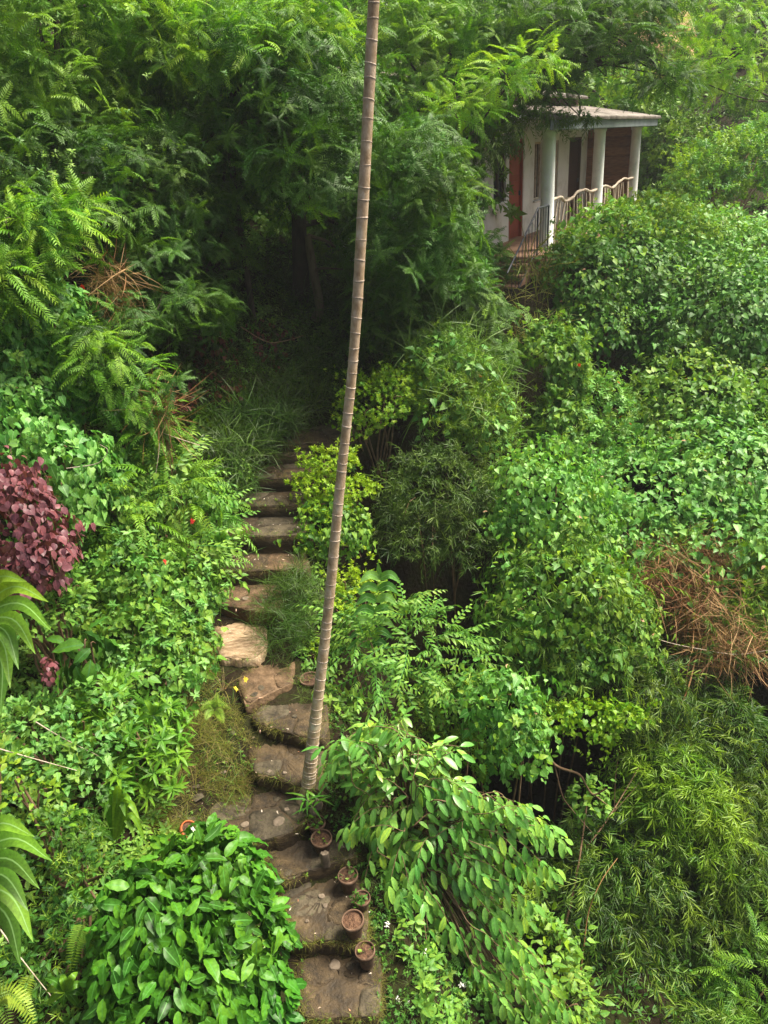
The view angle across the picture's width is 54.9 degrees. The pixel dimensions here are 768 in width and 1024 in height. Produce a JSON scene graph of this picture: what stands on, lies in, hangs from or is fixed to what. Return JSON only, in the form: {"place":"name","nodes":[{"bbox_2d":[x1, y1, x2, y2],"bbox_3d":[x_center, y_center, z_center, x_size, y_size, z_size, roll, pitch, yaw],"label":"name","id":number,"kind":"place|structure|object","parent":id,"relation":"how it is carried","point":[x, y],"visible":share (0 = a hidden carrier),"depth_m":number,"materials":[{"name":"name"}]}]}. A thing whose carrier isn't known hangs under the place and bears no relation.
{"place":"outdoors","nodes":[
{"label":"outdoors","id":0,"kind":"place"},
{"bbox_2d":[0,218,451,511],"bbox_3d":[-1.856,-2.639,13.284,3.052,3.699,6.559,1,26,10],"label":"grass bank","id":1,"kind":"structure","parent":0,"point":[229,441],"depth_m":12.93,"materials":[{"name":"green plant"}]},
{"bbox_2d":[208,422,383,1023],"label":"stepped path","id":2,"kind":"structure","parent":0,"point":[333,981],"depth_m":8.59,"materials":[{"name":"stone"}]},
{"bbox_2d":[285,784,333,818],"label":"bulb plant","id":3,"kind":"object","parent":2,"relation":"on","point":[314,808],"visible":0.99,"depth_m":8.23,"materials":[{"name":"green plant"}]},
{"bbox_2d":[341,909,363,940],"bbox_3d":[-0.297,4.095,7.295,0.225,0.240,0.225,14,34,33],"label":"terracotta pot","id":4,"kind":"object","parent":2,"relation":"on","point":[352,921],"visible":1,"depth_m":7.25,"materials":[{"name":"ceramic"}]},
{"bbox_2d":[355,940,374,970],"bbox_3d":[-0.176,4.347,7.217,0.202,0.220,0.202,5,27,24],"label":"terracotta pot","id":5,"kind":"object","parent":2,"relation":"on","point":[365,959],"visible":1,"depth_m":7.17,"materials":[{"name":"ceramic"}]},
{"bbox_2d":[0,0,767,1023],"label":"ground","id":6,"kind":"structure","parent":0,"point":[408,572],"depth_m":13.31,"materials":[{"name":"green plant"}]},
{"bbox_2d":[0,973,37,1023],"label":"fern","id":7,"kind":"object","parent":6,"relation":"on","point":[7,999],"visible":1,"depth_m":5.52,"materials":[{"name":"green plant"}]},
{"bbox_2d":[0,570,50,714],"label":"fan palm","id":8,"kind":"object","parent":6,"relation":"on","point":[11,622],"visible":1,"depth_m":5.29,"materials":[{"name":"green plant"}]},
{"bbox_2d":[0,814,51,966],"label":"fan palm","id":9,"kind":"object","parent":6,"relation":"on","point":[14,911],"visible":1,"depth_m":5.36,"materials":[{"name":"green plant"}]},
{"bbox_2d":[0,743,92,879],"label":"round leaf shrub","id":10,"kind":"object","parent":6,"relation":"on","point":[23,786],"visible":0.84,"depth_m":6.70,"materials":[{"name":"green plant"}]},
{"bbox_2d":[0,445,95,666],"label":"red shrub","id":11,"kind":"object","parent":6,"relation":"on","point":[31,558],"visible":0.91,"depth_m":7.80,"materials":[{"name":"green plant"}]},
{"bbox_2d":[40,657,72,739],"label":"red shrub","id":12,"kind":"object","parent":6,"relation":"on","point":[47,673],"visible":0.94,"depth_m":7.64,"materials":[{"name":"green plant"}]},
{"bbox_2d":[16,563,105,696],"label":"bank herbs","id":13,"kind":"object","parent":6,"relation":"on","point":[78,598],"visible":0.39,"depth_m":8.15,"materials":[{"name":"green plant"}]},
{"bbox_2d":[0,165,124,443],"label":"feathery tree","id":14,"kind":"object","parent":6,"relation":"on","point":[47,243],"visible":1,"depth_m":9.14,"materials":[{"name":"green plant"}]},
{"bbox_2d":[0,252,113,479],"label":"heart vine","id":15,"kind":"object","parent":14,"relation":"attached to","point":[19,363],"visible":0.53,"depth_m":9.82,"materials":[{"name":"green plant"}]},
{"bbox_2d":[0,796,141,1023],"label":"bank herbs","id":16,"kind":"object","parent":6,"relation":"on","point":[58,869],"visible":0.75,"depth_m":6.33,"materials":[{"name":"green plant"}]},
{"bbox_2d":[45,972,84,1007],"bbox_3d":[-2.549,3.803,5.875,0.329,0.398,0.089,-4,26,0],"label":"leaf whorl","id":17,"kind":"object","parent":16,"relation":"on","point":[62,987],"visible":0.98,"depth_m":5.84,"materials":[{"name":"green plant"}]},
{"bbox_2d":[0,376,147,577],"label":"heart vine","id":18,"kind":"object","parent":6,"relation":"on","point":[78,487],"visible":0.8,"depth_m":9.13,"materials":[{"name":"green plant"}]},
{"bbox_2d":[0,663,149,850],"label":"bank herbs","id":19,"kind":"object","parent":6,"relation":"on","point":[62,706],"visible":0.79,"depth_m":7.32,"materials":[{"name":"green plant"}]},
{"bbox_2d":[66,921,100,970],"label":"fern","id":20,"kind":"object","parent":6,"relation":"on","point":[74,936],"visible":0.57,"depth_m":6.09,"materials":[{"name":"green plant"}]},
{"bbox_2d":[45,616,127,737],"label":"broad leaf plant","id":21,"kind":"object","parent":6,"relation":"on","point":[76,651],"visible":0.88,"depth_m":7.81,"materials":[{"name":"green plant"}]},
{"bbox_2d":[0,0,194,302],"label":"feathery tree","id":22,"kind":"object","parent":6,"relation":"on","point":[78,67],"visible":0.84,"depth_m":10.74,"materials":[{"name":"green plant"}]},
{"bbox_2d":[15,302,196,525],"bbox_3d":[-3.592,-1.213,10.211,1.915,3.524,1.675,-21,31,-31],"label":"feathery tree","id":23,"kind":"object","parent":6,"relation":"on","point":[115,379],"visible":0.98,"depth_m":9.73,"materials":[{"name":"green plant"}]},
{"bbox_2d":[81,786,146,850],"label":"spear plant","id":24,"kind":"object","parent":6,"relation":"on","point":[117,805],"visible":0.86,"depth_m":7.09,"materials":[{"name":"green plant"}]},
{"bbox_2d":[65,232,165,455],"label":"dead twigs","id":25,"kind":"object","parent":6,"relation":"on","point":[110,283],"visible":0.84,"depth_m":10.76,"materials":[{"name":"plant"}]},
{"bbox_2d":[0,105,248,362],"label":"feathery tree","id":26,"kind":"object","parent":6,"relation":"on","point":[134,210],"visible":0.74,"depth_m":10.96,"materials":[{"name":"green plant"}]},
{"bbox_2d":[61,662,200,813],"bbox_3d":[-2.701,2.464,7.967,1.380,1.482,1.510,-4,26,0],"label":"light shrub","id":27,"kind":"object","parent":6,"relation":"on","point":[155,750],"visible":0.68,"depth_m":7.77,"materials":[{"name":"green plant"}]},
{"bbox_2d":[136,700,171,727],"bbox_3d":[-2.372,2.075,7.600,0.392,0.354,0.086,-4,26,0],"label":"leaf whorl","id":28,"kind":"object","parent":27,"relation":"attached to","point":[155,711],"visible":1,"depth_m":7.58,"materials":[{"name":"green plant"}]},
{"bbox_2d":[0,404,264,1023],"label":"bank undergrowth","id":29,"kind":"object","parent":6,"relation":"on","point":[126,852],"visible":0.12,"depth_m":7.49,"materials":[{"name":"green plant"}]},
{"bbox_2d":[51,501,249,733],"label":"bank herbs","id":30,"kind":"object","parent":6,"relation":"on","point":[163,624],"visible":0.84,"depth_m":8.99,"materials":[{"name":"green plant"}]},
{"bbox_2d":[40,415,260,597],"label":"bank herbs","id":31,"kind":"object","parent":6,"relation":"on","point":[158,506],"visible":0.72,"depth_m":10.16,"materials":[{"name":"green plant"}]},
{"bbox_2d":[68,211,249,391],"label":"feathery tree","id":32,"kind":"object","parent":6,"relation":"on","point":[197,294],"visible":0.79,"depth_m":11.34,"materials":[{"name":"green plant"}]},
{"bbox_2d":[107,355,214,526],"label":"spiky plant","id":33,"kind":"object","parent":6,"relation":"on","point":[166,422],"visible":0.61,"depth_m":10.17,"materials":[{"name":"plant"}]},
{"bbox_2d":[122,312,251,470],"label":"sword leaf bank","id":34,"kind":"structure","parent":6,"relation":"on","point":[201,428],"depth_m":12.09,"materials":[{"name":"green plant"}]},
{"bbox_2d":[100,18,275,338],"bbox_3d":[-3.431,-5.972,13.216,3.416,4.930,4.383,-4,26,0],"label":"feathery tree","id":35,"kind":"object","parent":6,"relation":"on","point":[183,102],"visible":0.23,"depth_m":12.81,"materials":[{"name":"green plant"}]},
{"bbox_2d":[76,812,306,1023],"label":"glossy shrub","id":36,"kind":"object","parent":6,"relation":"on","point":[212,933],"visible":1,"depth_m":6.02,"materials":[{"name":"green plant"}]},
{"bbox_2d":[123,627,276,870],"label":"slope turf","id":37,"kind":"structure","parent":6,"relation":"on","point":[201,762],"depth_m":8.72,"materials":[{"name":"green plant"}]},
{"bbox_2d":[68,66,346,255],"bbox_3d":[-3.697,-7.428,17.003,6.233,5.568,6.166,-4,26,0],"label":"broad tree","id":38,"kind":"object","parent":6,"relation":"on","point":[280,222],"visible":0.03,"depth_m":15.74,"materials":[{"name":"green plant"}]},
{"bbox_2d":[184,332,257,406],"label":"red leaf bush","id":39,"kind":"object","parent":6,"relation":"on","point":[213,353],"visible":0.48,"depth_m":12.87,"materials":[{"name":"plant"}]},
{"bbox_2d":[172,431,273,626],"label":"bank herbs","id":40,"kind":"object","parent":6,"relation":"on","point":[240,472],"visible":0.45,"depth_m":10.74,"materials":[{"name":"green plant"}]},
{"bbox_2d":[61,0,388,325],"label":"feathery tree","id":41,"kind":"object","parent":6,"relation":"on","point":[238,38],"visible":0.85,"depth_m":11.15,"materials":[{"name":"green plant"}]},
{"bbox_2d":[216,395,314,519],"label":"grass clump","id":42,"kind":"object","parent":6,"relation":"on","point":[291,412],"visible":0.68,"depth_m":12.22,"materials":[{"name":"green plant"}]},
{"bbox_2d":[235,547,336,666],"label":"grass clump","id":43,"kind":"object","parent":6,"relation":"on","point":[285,584],"visible":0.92,"depth_m":10.18,"materials":[{"name":"green plant"}]},
{"bbox_2d":[174,4,402,304],"bbox_3d":[-1.569,-6.044,13.342,3.896,4.906,6.775,-4,26,0],"label":"feathery tree","id":44,"kind":"object","parent":6,"relation":"on","point":[291,159],"visible":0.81,"depth_m":11.66,"materials":[{"name":"green plant"}]},
{"bbox_2d":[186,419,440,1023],"bbox_3d":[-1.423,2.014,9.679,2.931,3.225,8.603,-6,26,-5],"label":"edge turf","id":45,"kind":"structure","parent":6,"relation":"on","point":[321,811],"depth_m":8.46,"materials":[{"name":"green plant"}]},
{"bbox_2d":[273,484,377,566],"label":"golden bush","id":46,"kind":"object","parent":6,"relation":"on","point":[349,535],"visible":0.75,"depth_m":11.18,"materials":[{"name":"green plant"}]},
{"bbox_2d":[274,437,381,519],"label":"golden bush","id":47,"kind":"object","parent":6,"relation":"on","point":[325,471],"visible":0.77,"depth_m":11.65,"materials":[{"name":"green plant"}]},
{"bbox_2d":[296,0,379,805],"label":"areca palm","id":48,"kind":"object","parent":6,"relation":"on","point":[308,781],"visible":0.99,"depth_m":6.74,"materials":[{"name":"brown plant"}]},
{"bbox_2d":[305,233,372,321],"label":"feathery tree","id":49,"kind":"object","parent":6,"relation":"on","point":[313,271],"visible":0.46,"depth_m":14.23,"materials":[{"name":"green plant"}]},
{"bbox_2d":[319,545,387,638],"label":"golden bush","id":50,"kind":"object","parent":6,"relation":"on","point":[354,570],"visible":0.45,"depth_m":10.71,"materials":[{"name":"green plant"}]},
{"bbox_2d":[323,360,432,487],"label":"golden bush","id":51,"kind":"object","parent":6,"relation":"on","point":[374,380],"visible":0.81,"depth_m":12.39,"materials":[{"name":"green plant"}]},
{"bbox_2d":[0,130,760,1023],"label":"undergrowth","id":52,"kind":"object","parent":6,"relation":"on","point":[424,1004],"visible":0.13,"depth_m":8.55,"materials":[{"name":"green plant"}]},
{"bbox_2d":[1,0,767,496],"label":"hill undergrowth","id":53,"kind":"object","parent":6,"relation":"on","point":[751,204],"visible":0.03,"depth_m":23.32,"materials":[{"name":"green plant"}]},
{"bbox_2d":[249,56,526,268],"bbox_3d":[-0.161,-7.999,18.157,7.365,5.637,5.401,-14,28,-19],"label":"broad tree","id":54,"kind":"object","parent":6,"relation":"on","point":[511,211],"visible":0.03,"depth_m":17.45,"materials":[{"name":"green plant"}]},
{"bbox_2d":[296,580,513,741],"bbox_3d":[0.212,2.445,10.206,2.838,3.268,2.467,-22,31,-32],"label":"shrub","id":55,"kind":"object","parent":6,"relation":"on","point":[437,688],"visible":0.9,"depth_m":9.62,"materials":[{"name":"green plant"}]},
{"bbox_2d":[347,563,399,649],"bbox_3d":[-0.153,1.258,9.677,0.776,1.314,0.112,-4,26,0],"label":"leaf spike","id":56,"kind":"object","parent":55,"relation":"attached to","point":[377,574],"visible":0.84,"depth_m":9.63,"materials":[{"name":"green plant"}]},
{"bbox_2d":[323,687,490,1023],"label":"path side herbs","id":57,"kind":"object","parent":6,"relation":"on","point":[391,946],"visible":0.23,"depth_m":7.61,"materials":[{"name":"green plant"}]},
{"bbox_2d":[338,91,520,327],"bbox_3d":[0.812,-4.841,13.167,2.834,4.519,5.691,4,27,16],"label":"feathery tree","id":58,"kind":"object","parent":6,"relation":"on","point":[433,258],"visible":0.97,"depth_m":11.61,"materials":[{"name":"green plant"}]},
{"bbox_2d":[331,255,534,395],"bbox_3d":[0.815,-3.758,14.079,4.124,2.923,3.805,-4,26,0],"label":"weedy bush","id":59,"kind":"object","parent":6,"relation":"on","point":[383,328],"visible":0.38,"depth_m":13.56,"materials":[{"name":"green plant"}]},
{"bbox_2d":[367,884,502,1023],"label":"herb patch","id":60,"kind":"object","parent":6,"relation":"on","point":[465,976],"visible":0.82,"depth_m":7.48,"materials":[{"name":"green plant"}]},
{"bbox_2d":[326,0,546,244],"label":"feathery tree","id":61,"kind":"object","parent":6,"relation":"on","point":[430,37],"visible":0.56,"depth_m":13.76,"materials":[{"name":"green plant"}]},
{"bbox_2d":[361,425,517,752],"bbox_3d":[1.060,2.915,13.535,2.787,9.190,2.895,-12,27,-17],"label":"dark bush","id":62,"kind":"object","parent":6,"relation":"on","point":[399,502],"visible":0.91,"depth_m":11.55,"materials":[{"name":"green plant"}]},
{"bbox_2d":[301,706,580,1023],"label":"drooping leaf tree","id":63,"kind":"object","parent":6,"relation":"on","point":[413,849],"visible":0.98,"depth_m":7.81,"materials":[{"name":"green plant"}]},
{"bbox_2d":[359,280,543,600],"bbox_3d":[1.191,-1.127,13.720,3.399,6.335,3.924,-4,26,0],"label":"weedy bush","id":64,"kind":"object","parent":6,"relation":"on","point":[466,358],"visible":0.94,"depth_m":12.51,"materials":[{"name":"green plant"}]},
{"bbox_2d":[391,661,514,818],"bbox_3d":[0.871,3.618,10.264,2.058,2.955,1.666,-22,31,-32],"label":"shrub","id":65,"kind":"object","parent":6,"relation":"on","point":[480,774],"visible":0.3,"depth_m":9.80,"materials":[{"name":"green plant"}]},
{"bbox_2d":[386,21,580,346],"bbox_3d":[1.765,-5.520,13.422,3.495,5.505,2.543,-4,26,0],"label":"feathery tree","id":66,"kind":"object","parent":6,"relation":"on","point":[523,76],"visible":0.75,"depth_m":12.51,"materials":[{"name":"green plant"}]},
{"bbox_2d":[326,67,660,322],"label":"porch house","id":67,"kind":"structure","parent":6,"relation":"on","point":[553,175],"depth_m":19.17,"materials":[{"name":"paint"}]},
{"bbox_2d":[508,139,522,240],"bbox_3d":[3.248,-8.125,18.662,0.150,2.300,1.000,11,30,28],"label":"door","id":68,"kind":"structure","parent":67,"relation":"in","point":[516,168],"depth_m":18.79,"materials":[{"name":"wood"}]},
{"bbox_2d":[567,137,581,218],"bbox_3d":[5.705,-10.130,22.470,0.150,2.250,1.190,11,30,28],"label":"door","id":69,"kind":"structure","parent":67,"relation":"in","point":[575,147],"depth_m":22.47,"materials":[{"name":"brown wood"}]},
{"bbox_2d":[440,639,563,892],"bbox_3d":[1.587,3.675,10.050,1.523,4.454,1.864,1,26,9],"label":"vine mound","id":70,"kind":"object","parent":6,"relation":"on","point":[501,685],"visible":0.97,"depth_m":9.13,"materials":[{"name":"green plant"}]},
{"bbox_2d":[445,43,604,310],"bbox_3d":[2.695,-6.467,14.873,3.698,5.248,1.253,-11,27,-15],"label":"feathery tree","id":71,"kind":"object","parent":6,"relation":"on","point":[522,106],"visible":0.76,"depth_m":14.25,"materials":[{"name":"green plant"}]},
{"bbox_2d":[488,219,582,383],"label":"bush","id":72,"kind":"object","parent":6,"relation":"on","point":[536,273],"depth_m":15.03,"materials":[{"name":"green plant"}]},
{"bbox_2d":[457,430,638,799],"bbox_3d":[2.750,2.369,12.759,2.766,7.467,2.715,-4,26,0],"label":"vine mound","id":73,"kind":"object","parent":6,"relation":"on","point":[553,479],"visible":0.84,"depth_m":11.28,"materials":[{"name":"green plant"}]},
{"bbox_2d":[504,303,621,576],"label":"vine arch","id":74,"kind":"structure","parent":6,"relation":"on","point":[557,365],"depth_m":13.70,"materials":[{"name":"green plant"}]},
{"bbox_2d":[511,769,614,1023],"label":"vine mound","id":75,"kind":"object","parent":6,"relation":"on","point":[571,957],"visible":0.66,"depth_m":9.26,"materials":[{"name":"green plant"}]},
{"bbox_2d":[455,518,690,902],"bbox_3d":[2.872,4.058,12.206,3.396,8.451,3.122,-4,26,0],"label":"vine mound","id":76,"kind":"object","parent":6,"relation":"on","point":[545,629],"visible":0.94,"depth_m":10.43,"materials":[{"name":"green plant"}]},
{"bbox_2d":[536,688,663,767],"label":"creeper","id":77,"kind":"object","parent":76,"relation":"attached to","point":[609,712],"visible":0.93,"depth_m":9.90,"materials":[{"name":"green plant"}]},
{"bbox_2d":[437,0,726,328],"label":"feathery tree","id":78,"kind":"object","parent":6,"relation":"on","point":[595,32],"visible":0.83,"depth_m":13.64,"materials":[{"name":"green plant"}]},
{"bbox_2d":[436,581,767,1023],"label":"thicket undergrowth","id":79,"kind":"object","parent":6,"relation":"on","point":[599,982],"visible":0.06,"depth_m":9.65,"materials":[{"name":"green plant"}]},
{"bbox_2d":[526,361,678,474],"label":"shrub","id":80,"kind":"object","parent":6,"relation":"on","point":[623,399],"visible":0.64,"depth_m":13.66,"materials":[{"name":"green plant"}]},
{"bbox_2d":[525,34,687,183],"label":"broad tree","id":81,"kind":"object","parent":6,"relation":"on","point":[615,93],"visible":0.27,"depth_m":23.92,"materials":[{"name":"green plant"}]},
{"bbox_2d":[529,210,700,375],"bbox_3d":[5.040,-4.859,16.306,3.244,3.316,4.553,21,35,40],"label":"vine mound","id":82,"kind":"object","parent":6,"relation":"on","point":[618,290],"visible":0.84,"depth_m":15.24,"materials":[{"name":"green plant"}]},
{"bbox_2d":[476,619,767,1023],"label":"thicket cover","id":83,"kind":"object","parent":6,"relation":"on","point":[684,1006],"visible":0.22,"depth_m":9.61,"materials":[{"name":"green plant"}]},
{"bbox_2d":[511,773,740,1003],"bbox_3d":[3.453,5.673,10.790,3.396,3.195,2.797,-4,26,0],"label":"bamboo clump","id":84,"kind":"object","parent":6,"relation":"on","point":[618,892],"visible":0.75,"depth_m":10.11,"materials":[{"name":"green plant"}]},
{"bbox_2d":[495,254,767,665],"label":"vine carpet","id":85,"kind":"object","parent":6,"relation":"on","point":[707,332],"visible":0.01,"depth_m":15.08,"materials":[{"name":"green plant"}]},
{"bbox_2d":[539,184,736,362],"bbox_3d":[5.673,-5.605,17.479,5.446,3.917,2.895,-16,28,-22],"label":"hedge","id":86,"kind":"object","parent":6,"relation":"on","point":[635,210],"visible":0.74,"depth_m":16.67,"materials":[{"name":"green plant"}]},
{"bbox_2d":[542,372,767,617],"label":"vine mound","id":87,"kind":"object","parent":6,"relation":"on","point":[701,499],"visible":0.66,"depth_m":12.19,"materials":[{"name":"green plant"}]},
{"bbox_2d":[546,906,767,1023],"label":"bamboo clump","id":88,"kind":"object","parent":6,"relation":"on","point":[675,954],"visible":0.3,"depth_m":10.00,"materials":[{"name":"green plant"}]},
{"bbox_2d":[557,640,767,865],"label":"bamboo clump","id":89,"kind":"object","parent":6,"relation":"on","point":[695,710],"visible":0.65,"depth_m":11.00,"materials":[{"name":"green plant"}]},
{"bbox_2d":[584,721,767,891],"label":"bamboo clump","id":90,"kind":"object","parent":6,"relation":"on","point":[678,800],"visible":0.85,"depth_m":10.38,"materials":[{"name":"green plant"}]},
{"bbox_2d":[614,510,757,693],"bbox_3d":[4.728,1.609,12.453,3.226,3.536,2.610,-4,26,0],"label":"dry tangle","id":91,"kind":"object","parent":6,"relation":"on","point":[677,576],"visible":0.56,"depth_m":11.69,"materials":[{"name":"plant"}]},
{"bbox_2d":[607,237,767,486],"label":"vine mound","id":92,"kind":"object","parent":6,"relation":"on","point":[679,316],"visible":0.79,"depth_m":15.02,"materials":[{"name":"green plant"}]},
{"bbox_2d":[612,335,767,504],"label":"vine mound","id":93,"kind":"object","parent":6,"relation":"on","point":[659,396],"visible":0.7,"depth_m":13.82,"materials":[{"name":"green plant"}]},
{"bbox_2d":[614,744,767,985],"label":"bamboo clump","id":94,"kind":"object","parent":6,"relation":"on","point":[732,905],"visible":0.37,"depth_m":10.32,"materials":[{"name":"green plant"}]},
{"bbox_2d":[627,180,767,310],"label":"vine mound","id":95,"kind":"object","parent":6,"relation":"on","point":[751,227],"visible":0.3,"depth_m":17.96,"materials":[{"name":"green plant"}]},
{"bbox_2d":[629,0,767,110],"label":"feathery tree","id":96,"kind":"object","parent":6,"relation":"on","point":[733,61],"visible":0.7,"depth_m":16.51,"materials":[{"name":"green plant"}]},
{"bbox_2d":[637,68,767,205],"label":"broad tree","id":97,"kind":"object","parent":6,"relation":"on","point":[698,122],"visible":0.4,"depth_m":24.02,"materials":[{"name":"green plant"}]},
{"bbox_2d":[641,558,767,773],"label":"dry tangle","id":98,"kind":"object","parent":6,"relation":"on","point":[712,634],"visible":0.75,"depth_m":11.51,"materials":[{"name":"plant"}]},
{"bbox_2d":[652,108,767,230],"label":"bush","id":99,"kind":"object","parent":6,"relation":"on","point":[751,140],"visible":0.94,"depth_m":20.26,"materials":[{"name":"green plant"}]},
{"bbox_2d":[684,508,767,755],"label":"vine mound","id":100,"kind":"object","parent":6,"relation":"on","point":[760,590],"visible":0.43,"depth_m":11.65,"materials":[{"name":"green plant"}]},
{"bbox_2d":[689,895,767,1023],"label":"shrub","id":101,"kind":"object","parent":6,"relation":"on","point":[712,981],"visible":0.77,"depth_m":9.75,"materials":[{"name":"green plant"}]},
{"bbox_2d":[689,0,767,56],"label":"broad tree","id":102,"kind":"object","parent":6,"relation":"on","point":[723,15],"visible":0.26,"depth_m":28.24,"materials":[{"name":"green plant"}]},
{"bbox_2d":[695,336,767,474],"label":"vine mound","id":103,"kind":"object","parent":6,"relation":"on","point":[759,375],"visible":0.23,"depth_m":14.12,"materials":[{"name":"green plant"}]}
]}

